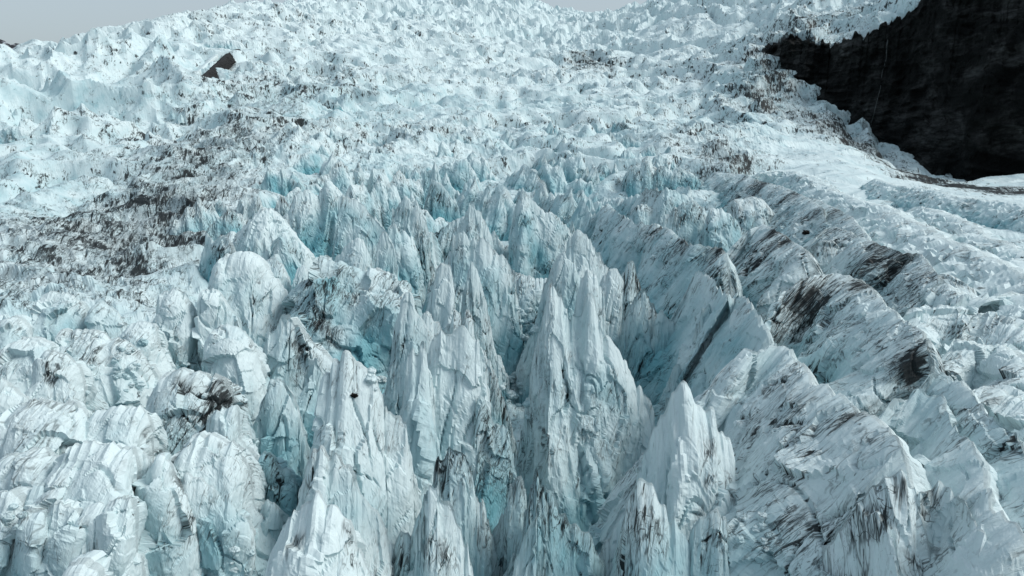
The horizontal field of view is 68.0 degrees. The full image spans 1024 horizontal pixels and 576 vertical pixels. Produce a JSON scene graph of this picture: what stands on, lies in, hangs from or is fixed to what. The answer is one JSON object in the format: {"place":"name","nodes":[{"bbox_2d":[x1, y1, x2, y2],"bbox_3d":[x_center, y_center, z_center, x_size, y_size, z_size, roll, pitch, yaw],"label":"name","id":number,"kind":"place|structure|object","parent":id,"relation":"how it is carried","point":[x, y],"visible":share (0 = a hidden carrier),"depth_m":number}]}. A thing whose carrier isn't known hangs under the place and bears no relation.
{"place":"outdoors","nodes":[
{"label":"outdoors","id":0,"kind":"place"},
{"bbox_2d":[0,0,646,43],"label":"sky","id":1,"kind":"structure","parent":0,"point":[21,21]},
{"bbox_2d":[0,0,1023,448],"bbox_3d":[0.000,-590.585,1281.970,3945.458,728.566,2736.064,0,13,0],"label":"glacier","id":2,"kind":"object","parent":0,"point":[96,198],"visible":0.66,"depth_m":622.32},
{"bbox_2d":[0,126,29,143],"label":"serac","id":3,"kind":"object","parent":2,"relation":"on","point":[9,134],"visible":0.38,"depth_m":506.02},
{"bbox_2d":[0,377,30,414],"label":"ice block","id":4,"kind":"structure","parent":2,"relation":"on","point":[11,395],"depth_m":90.76},
{"bbox_2d":[0,486,32,575],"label":"ice block","id":5,"kind":"structure","parent":2,"relation":"on","point":[17,495],"depth_m":69.03},
{"bbox_2d":[0,316,39,349],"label":"ice block","id":6,"kind":"structure","parent":2,"relation":"on","point":[15,328],"depth_m":120.02},
{"bbox_2d":[4,508,47,575],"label":"ice block","id":7,"kind":"structure","parent":2,"relation":"on","point":[27,556],"depth_m":66.97},
{"bbox_2d":[0,336,58,393],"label":"ice block","id":8,"kind":"structure","parent":2,"relation":"on","point":[19,357],"depth_m":104.98},
{"bbox_2d":[0,447,59,490],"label":"ice block","id":9,"kind":"structure","parent":2,"relation":"on","point":[31,467],"depth_m":74.30},
{"bbox_2d":[0,397,91,459],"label":"ice block","id":10,"kind":"structure","parent":2,"relation":"on","point":[57,427],"depth_m":80.52},
{"bbox_2d":[30,291,90,343],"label":"ice block","id":11,"kind":"structure","parent":2,"relation":"on","point":[53,313],"depth_m":132.00},
{"bbox_2d":[42,498,86,575],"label":"ice block","id":12,"kind":"structure","parent":2,"relation":"on","point":[64,542],"depth_m":66.99},
{"bbox_2d":[25,350,109,414],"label":"ice block","id":13,"kind":"structure","parent":2,"relation":"on","point":[60,377],"depth_m":96.60},
{"bbox_2d":[23,440,143,575],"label":"ice block","id":14,"kind":"structure","parent":2,"relation":"on","point":[85,473],"depth_m":71.30},
{"bbox_2d":[62,550,115,575],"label":"ice block","id":15,"kind":"structure","parent":2,"relation":"on","point":[94,563],"depth_m":62.08},
{"bbox_2d":[84,300,126,338],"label":"ice block","id":16,"kind":"structure","parent":2,"relation":"on","point":[103,316],"depth_m":131.51},
{"bbox_2d":[53,328,163,407],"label":"ice block","id":17,"kind":"structure","parent":2,"relation":"on","point":[97,349],"depth_m":109.19},
{"bbox_2d":[76,495,157,575],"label":"ice block","id":18,"kind":"structure","parent":2,"relation":"on","point":[116,532],"depth_m":68.10},
{"bbox_2d":[85,404,168,461],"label":"ice block","id":19,"kind":"structure","parent":2,"relation":"on","point":[141,427],"depth_m":83.05},
{"bbox_2d":[118,321,176,373],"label":"ice block","id":20,"kind":"structure","parent":2,"relation":"on","point":[154,336],"depth_m":126.55},
{"bbox_2d":[132,452,206,575],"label":"ice block","id":21,"kind":"structure","parent":2,"relation":"on","point":[170,525],"depth_m":73.41},
{"bbox_2d":[151,288,201,371],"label":"ice block","id":22,"kind":"structure","parent":2,"relation":"on","point":[176,315],"depth_m":135.05},
{"bbox_2d":[145,367,260,455],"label":"ice block","id":23,"kind":"structure","parent":2,"relation":"on","point":[184,403],"depth_m":92.73},
{"bbox_2d":[170,198,245,234],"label":"serac","id":24,"kind":"object","parent":2,"relation":"on","point":[197,216],"visible":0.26,"depth_m":277.50},
{"bbox_2d":[191,288,241,370],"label":"ice block","id":25,"kind":"structure","parent":2,"relation":"on","point":[214,311],"depth_m":135.56},
{"bbox_2d":[198,233,235,282],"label":"serac","id":26,"kind":"object","parent":2,"relation":"on","point":[213,252],"visible":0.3,"depth_m":213.12},
{"bbox_2d":[182,472,257,575],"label":"ice block","id":27,"kind":"structure","parent":2,"relation":"on","point":[232,526],"depth_m":76.00},
{"bbox_2d":[202,49,239,79],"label":"rock outcrop","id":28,"kind":"object","parent":2,"relation":"on","point":[227,61],"visible":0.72,"depth_m":803.64},
{"bbox_2d":[171,430,275,575],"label":"ice block","id":29,"kind":"structure","parent":2,"relation":"on","point":[232,472],"depth_m":78.04},
{"bbox_2d":[206,209,242,240],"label":"serac","id":30,"kind":"object","parent":2,"relation":"on","point":[229,221],"visible":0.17,"depth_m":265.92},
{"bbox_2d":[205,405,259,460],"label":"ice block","id":31,"kind":"structure","parent":2,"relation":"on","point":[232,422],"depth_m":89.76},
{"bbox_2d":[202,324,270,424],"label":"ice block","id":32,"kind":"structure","parent":2,"relation":"on","point":[235,355],"depth_m":114.78},
{"bbox_2d":[208,251,287,347],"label":"ice block","id":33,"kind":"structure","parent":2,"relation":"on","point":[248,285],"depth_m":162.60},
{"bbox_2d":[236,194,263,219],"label":"serac","id":34,"kind":"object","parent":2,"relation":"on","point":[247,210],"visible":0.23,"depth_m":295.11},
{"bbox_2d":[232,208,315,268],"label":"ice block","id":35,"kind":"structure","parent":2,"relation":"on","point":[270,225],"depth_m":233.14},
{"bbox_2d":[259,499,289,541],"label":"ice block","id":36,"kind":"structure","parent":2,"relation":"on","point":[275,516],"depth_m":81.92},
{"bbox_2d":[251,166,305,195],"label":"serac","id":37,"kind":"object","parent":2,"relation":"on","point":[272,181],"visible":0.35,"depth_m":344.15},
{"bbox_2d":[258,451,302,516],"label":"ice block","id":38,"kind":"structure","parent":2,"relation":"on","point":[284,481],"depth_m":85.83},
{"bbox_2d":[253,378,310,479],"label":"ice block","id":39,"kind":"structure","parent":2,"relation":"on","point":[279,429],"depth_m":101.93},
{"bbox_2d":[270,236,301,285],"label":"serac","id":40,"kind":"object","parent":2,"relation":"on","point":[280,252],"visible":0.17,"depth_m":217.64},
{"bbox_2d":[267,258,307,293],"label":"serac","id":41,"kind":"object","parent":2,"relation":"on","point":[278,269],"visible":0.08,"depth_m":204.49},
{"bbox_2d":[263,314,332,402],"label":"ice block","id":42,"kind":"structure","parent":2,"relation":"on","point":[291,348],"depth_m":125.23},
{"bbox_2d":[285,151,327,174],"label":"serac","id":43,"kind":"object","parent":2,"relation":"on","point":[310,163],"visible":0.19,"depth_m":396.55},
{"bbox_2d":[297,358,321,448],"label":"ice block","id":44,"kind":"structure","parent":2,"relation":"on","point":[307,399],"depth_m":107.37},
{"bbox_2d":[265,490,373,575],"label":"serac","id":45,"kind":"object","parent":2,"relation":"on","point":[318,536],"visible":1,"depth_m":65.59},
{"bbox_2d":[282,180,359,257],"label":"serac","id":46,"kind":"object","parent":2,"relation":"on","point":[310,217],"visible":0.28,"depth_m":273.41},
{"bbox_2d":[296,445,393,575],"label":"serac","id":47,"kind":"object","parent":2,"relation":"on","point":[333,479],"visible":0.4,"depth_m":79.42},
{"bbox_2d":[314,162,389,195],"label":"serac","id":48,"kind":"object","parent":2,"relation":"on","point":[340,178],"visible":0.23,"depth_m":358.54},
{"bbox_2d":[282,255,422,393],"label":"ice block","id":49,"kind":"structure","parent":2,"relation":"on","point":[338,308],"depth_m":157.19},
{"bbox_2d":[334,238,373,270],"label":"serac","id":50,"kind":"object","parent":2,"relation":"on","point":[355,253],"visible":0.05,"depth_m":216.65},
{"bbox_2d":[332,194,386,267],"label":"serac","id":51,"kind":"object","parent":2,"relation":"on","point":[355,218],"visible":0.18,"depth_m":251.32},
{"bbox_2d":[306,350,421,547],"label":"serac","id":52,"kind":"object","parent":2,"relation":"on","point":[363,434],"visible":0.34,"depth_m":84.21},
{"bbox_2d":[345,183,389,231],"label":"serac","id":53,"kind":"object","parent":2,"relation":"on","point":[374,207],"visible":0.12,"depth_m":309.01},
{"bbox_2d":[362,181,392,224],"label":"serac","id":54,"kind":"object","parent":2,"relation":"on","point":[382,195],"visible":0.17,"depth_m":315.22},
{"bbox_2d":[375,231,397,278],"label":"serac","id":55,"kind":"object","parent":2,"relation":"on","point":[386,260],"visible":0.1,"depth_m":207.51},
{"bbox_2d":[374,170,424,209],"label":"serac","id":56,"kind":"object","parent":2,"relation":"on","point":[402,184],"visible":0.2,"depth_m":350.66},
{"bbox_2d":[387,224,425,305],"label":"serac","id":57,"kind":"object","parent":2,"relation":"on","point":[410,270],"visible":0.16,"depth_m":233.85},
{"bbox_2d":[382,292,431,414],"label":"serac","id":58,"kind":"object","parent":2,"relation":"on","point":[411,330],"visible":0.09,"depth_m":121.74},
{"bbox_2d":[391,196,434,292],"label":"serac","id":59,"kind":"object","parent":2,"relation":"on","point":[408,217],"visible":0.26,"depth_m":252.55},
{"bbox_2d":[407,516,423,575],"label":"serac","id":60,"kind":"object","parent":2,"relation":"on","point":[418,570],"visible":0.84,"depth_m":70.66},
{"bbox_2d":[399,341,441,504],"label":"serac","id":61,"kind":"object","parent":2,"relation":"on","point":[417,411],"visible":0.14,"depth_m":95.81},
{"bbox_2d":[413,162,459,199],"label":"serac","id":62,"kind":"object","parent":2,"relation":"on","point":[429,177],"visible":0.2,"depth_m":376.03},
{"bbox_2d":[426,263,454,330],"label":"serac","id":63,"kind":"object","parent":2,"relation":"on","point":[441,306],"visible":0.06,"depth_m":156.77},
{"bbox_2d":[424,180,459,221],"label":"serac","id":64,"kind":"object","parent":2,"relation":"on","point":[439,202],"visible":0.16,"depth_m":322.72},
{"bbox_2d":[392,447,502,575],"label":"serac","id":65,"kind":"object","parent":2,"relation":"on","point":[453,478],"visible":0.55,"depth_m":79.26},
{"bbox_2d":[423,485,472,575],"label":"serac","id":66,"kind":"object","parent":2,"relation":"on","point":[446,551],"visible":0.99,"depth_m":69.57},
{"bbox_2d":[420,158,483,193],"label":"serac","id":67,"kind":"object","parent":2,"relation":"on","point":[460,173],"visible":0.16,"depth_m":382.60},
{"bbox_2d":[427,325,490,490],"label":"serac","id":68,"kind":"object","parent":2,"relation":"on","point":[456,363],"visible":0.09,"depth_m":99.94},
{"bbox_2d":[443,201,493,264],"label":"serac","id":69,"kind":"object","parent":2,"relation":"on","point":[473,224],"visible":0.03,"depth_m":237.66},
{"bbox_2d":[422,309,517,458],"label":"serac","id":70,"kind":"object","parent":2,"relation":"on","point":[499,413],"visible":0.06,"depth_m":130.88},
{"bbox_2d":[432,216,508,261],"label":"serac","id":71,"kind":"object","parent":2,"relation":"on","point":[444,236],"visible":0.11,"depth_m":282.83},
{"bbox_2d":[453,178,507,240],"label":"serac","id":72,"kind":"object","parent":2,"relation":"on","point":[491,209],"visible":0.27,"depth_m":328.12},
{"bbox_2d":[467,154,495,181],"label":"serac","id":73,"kind":"object","parent":2,"relation":"on","point":[479,168],"visible":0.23,"depth_m":421.91},
{"bbox_2d":[450,230,525,388],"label":"serac","id":74,"kind":"object","parent":2,"relation":"on","point":[497,274],"visible":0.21,"depth_m":176.83},
{"bbox_2d":[460,261,515,403],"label":"serac","id":75,"kind":"object","parent":2,"relation":"on","point":[474,302],"visible":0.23,"depth_m":166.59},
{"bbox_2d":[471,396,516,532],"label":"serac","id":76,"kind":"object","parent":2,"relation":"on","point":[496,475],"visible":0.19,"depth_m":99.45},
{"bbox_2d":[491,184,515,240],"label":"serac","id":77,"kind":"object","parent":2,"relation":"on","point":[509,205],"visible":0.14,"depth_m":330.07},
{"bbox_2d":[492,476,526,574],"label":"serac","id":78,"kind":"object","parent":2,"relation":"on","point":[507,532],"visible":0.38,"depth_m":80.16},
{"bbox_2d":[510,514,536,575],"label":"serac","id":79,"kind":"object","parent":2,"relation":"on","point":[525,563],"visible":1,"depth_m":73.14},
{"bbox_2d":[505,164,548,194],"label":"serac","id":80,"kind":"object","parent":2,"relation":"on","point":[526,178],"visible":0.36,"depth_m":387.62},
{"bbox_2d":[516,275,546,343],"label":"serac","id":81,"kind":"object","parent":2,"relation":"on","point":[529,290],"visible":0.04,"depth_m":201.72},
{"bbox_2d":[507,189,571,278],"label":"serac","id":82,"kind":"object","parent":2,"relation":"on","point":[538,237],"visible":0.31,"depth_m":272.42},
{"bbox_2d":[533,180,554,212],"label":"serac","id":83,"kind":"object","parent":2,"relation":"on","point":[543,200],"visible":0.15,"depth_m":331.55},
{"bbox_2d":[515,252,580,403],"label":"serac","id":84,"kind":"object","parent":2,"relation":"on","point":[564,278],"visible":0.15,"depth_m":171.08},
{"bbox_2d":[503,467,606,575],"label":"serac","id":85,"kind":"object","parent":2,"relation":"on","point":[565,547],"visible":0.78,"depth_m":76.80},
{"bbox_2d":[537,163,593,196],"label":"serac","id":86,"kind":"object","parent":2,"relation":"on","point":[553,178],"visible":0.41,"depth_m":382.34},
{"bbox_2d":[549,187,591,232],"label":"serac","id":87,"kind":"object","parent":2,"relation":"on","point":[566,209],"visible":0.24,"depth_m":309.77},
{"bbox_2d":[557,156,594,182],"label":"serac","id":88,"kind":"object","parent":2,"relation":"on","point":[573,168],"visible":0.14,"depth_m":394.40},
{"bbox_2d":[514,283,654,531],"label":"serac","id":89,"kind":"object","parent":2,"relation":"on","point":[547,448],"visible":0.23,"depth_m":113.88},
{"bbox_2d":[565,229,608,286],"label":"serac","id":90,"kind":"object","parent":2,"relation":"on","point":[582,254],"visible":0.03,"depth_m":188.37},
{"bbox_2d":[571,292,607,522],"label":"serac","id":91,"kind":"object","parent":2,"relation":"on","point":[586,324],"visible":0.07,"depth_m":113.51},
{"bbox_2d":[574,269,605,336],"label":"serac","id":92,"kind":"object","parent":2,"relation":"on","point":[588,282],"visible":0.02,"depth_m":136.39},
{"bbox_2d":[599,268,623,350],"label":"serac","id":93,"kind":"object","parent":2,"relation":"on","point":[612,284],"visible":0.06,"depth_m":148.59},
{"bbox_2d":[621,260,640,333],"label":"serac","id":94,"kind":"object","parent":2,"relation":"on","point":[632,287],"visible":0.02,"depth_m":149.46},
{"bbox_2d":[620,288,657,383],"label":"serac","id":95,"kind":"object","parent":2,"relation":"on","point":[636,352],"visible":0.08,"depth_m":144.23},
{"bbox_2d":[610,478,690,575],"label":"serac","id":96,"kind":"object","parent":2,"relation":"on","point":[652,541],"visible":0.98,"depth_m":71.00},
{"bbox_2d":[630,188,683,214],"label":"serac","id":97,"kind":"object","parent":2,"relation":"on","point":[648,197],"visible":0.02,"depth_m":282.23},
{"bbox_2d":[629,187,693,224],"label":"serac","id":98,"kind":"object","parent":2,"relation":"on","point":[667,201],"visible":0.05,"depth_m":258.72},
{"bbox_2d":[651,309,674,361],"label":"serac","id":99,"kind":"object","parent":2,"relation":"on","point":[663,330],"visible":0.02,"depth_m":142.07},
{"bbox_2d":[584,204,742,318],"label":"serac","id":100,"kind":"object","parent":2,"relation":"on","point":[668,263],"visible":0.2,"depth_m":180.81},
{"bbox_2d":[624,161,703,196],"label":"serac","id":101,"kind":"object","parent":2,"relation":"on","point":[640,179],"visible":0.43,"depth_m":363.41},
{"bbox_2d":[599,380,735,575],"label":"serac","id":102,"kind":"object","parent":2,"relation":"on","point":[688,470],"visible":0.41,"depth_m":78.25},
{"bbox_2d":[660,201,706,244],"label":"serac","id":103,"kind":"object","parent":2,"relation":"on","point":[686,221],"visible":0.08,"depth_m":240.02},
{"bbox_2d":[689,304,711,352],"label":"serac","id":104,"kind":"object","parent":2,"relation":"on","point":[706,312],"visible":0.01,"depth_m":127.35},
{"bbox_2d":[635,270,776,425],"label":"serac","id":105,"kind":"object","parent":2,"relation":"on","point":[748,329],"visible":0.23,"depth_m":125.25},
{"bbox_2d":[688,507,729,575],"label":"serac","id":106,"kind":"object","parent":2,"relation":"on","point":[708,538],"visible":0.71,"depth_m":71.87},
{"bbox_2d":[694,208,741,252],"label":"serac","id":107,"kind":"object","parent":2,"relation":"on","point":[721,228],"visible":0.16,"depth_m":232.56},
{"bbox_2d":[726,196,774,235],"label":"ice ridge","id":108,"kind":"structure","parent":2,"relation":"on","point":[748,213],"depth_m":261.98},
{"bbox_2d":[588,345,932,575],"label":"ice ridge","id":109,"kind":"structure","parent":2,"relation":"on","point":[814,460],"depth_m":73.75},
{"bbox_2d":[700,172,827,243],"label":"ice ridge","id":110,"kind":"structure","parent":2,"relation":"on","point":[799,217],"depth_m":277.93},
{"bbox_2d":[727,224,823,319],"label":"ice ridge","id":111,"kind":"structure","parent":2,"relation":"on","point":[771,265],"depth_m":167.69},
{"bbox_2d":[770,198,871,245],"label":"ice ridge","id":112,"kind":"structure","parent":2,"relation":"on","point":[836,217],"depth_m":221.13},
{"bbox_2d":[808,239,840,268],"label":"ice ridge","id":113,"kind":"structure","parent":2,"relation":"on","point":[824,253],"depth_m":179.35},
{"bbox_2d":[763,273,945,417],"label":"ice ridge","id":114,"kind":"structure","parent":2,"relation":"on","point":[860,345],"depth_m":114.29},
{"bbox_2d":[802,227,943,316],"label":"ice ridge","id":115,"kind":"structure","parent":2,"relation":"on","point":[900,283],"depth_m":158.71},
{"bbox_2d":[818,469,941,575],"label":"ice ridge","id":116,"kind":"structure","parent":2,"relation":"on","point":[875,534],"depth_m":64.30},
{"bbox_2d":[751,171,1023,296],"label":"ice ridge","id":117,"kind":"structure","parent":2,"relation":"on","point":[980,272],"depth_m":181.56},
{"bbox_2d":[858,178,1023,232],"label":"ice ridge","id":118,"kind":"structure","parent":2,"relation":"on","point":[995,214],"depth_m":254.91},
{"bbox_2d":[879,388,1023,575],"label":"ice ridge","id":119,"kind":"structure","parent":2,"relation":"on","point":[921,423],"depth_m":64.47},
{"bbox_2d":[916,480,986,567],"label":"ice ridge","id":120,"kind":"structure","parent":2,"relation":"on","point":[938,496],"depth_m":64.10},
{"bbox_2d":[902,304,1023,354],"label":"ice ridge","id":121,"kind":"structure","parent":2,"relation":"on","point":[943,327],"depth_m":115.80},
{"bbox_2d":[906,206,1023,266],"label":"ice ridge","id":122,"kind":"structure","parent":2,"relation":"on","point":[982,237],"depth_m":187.30},
{"bbox_2d":[909,372,1023,532],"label":"ice ridge","id":123,"kind":"structure","parent":2,"relation":"on","point":[1000,448],"depth_m":72.47},
{"bbox_2d":[916,283,1023,319],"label":"ice ridge","id":124,"kind":"structure","parent":2,"relation":"on","point":[1009,304],"depth_m":124.06},
{"bbox_2d":[941,339,1023,391],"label":"ice ridge","id":125,"kind":"structure","parent":2,"relation":"on","point":[972,365],"depth_m":100.76},
{"bbox_2d":[973,384,1023,441],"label":"ice ridge","id":126,"kind":"structure","parent":2,"relation":"on","point":[1003,404],"depth_m":86.30},
{"bbox_2d":[763,0,1023,180],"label":"cliff","id":127,"kind":"structure","parent":0,"point":[950,97],"depth_m":613.95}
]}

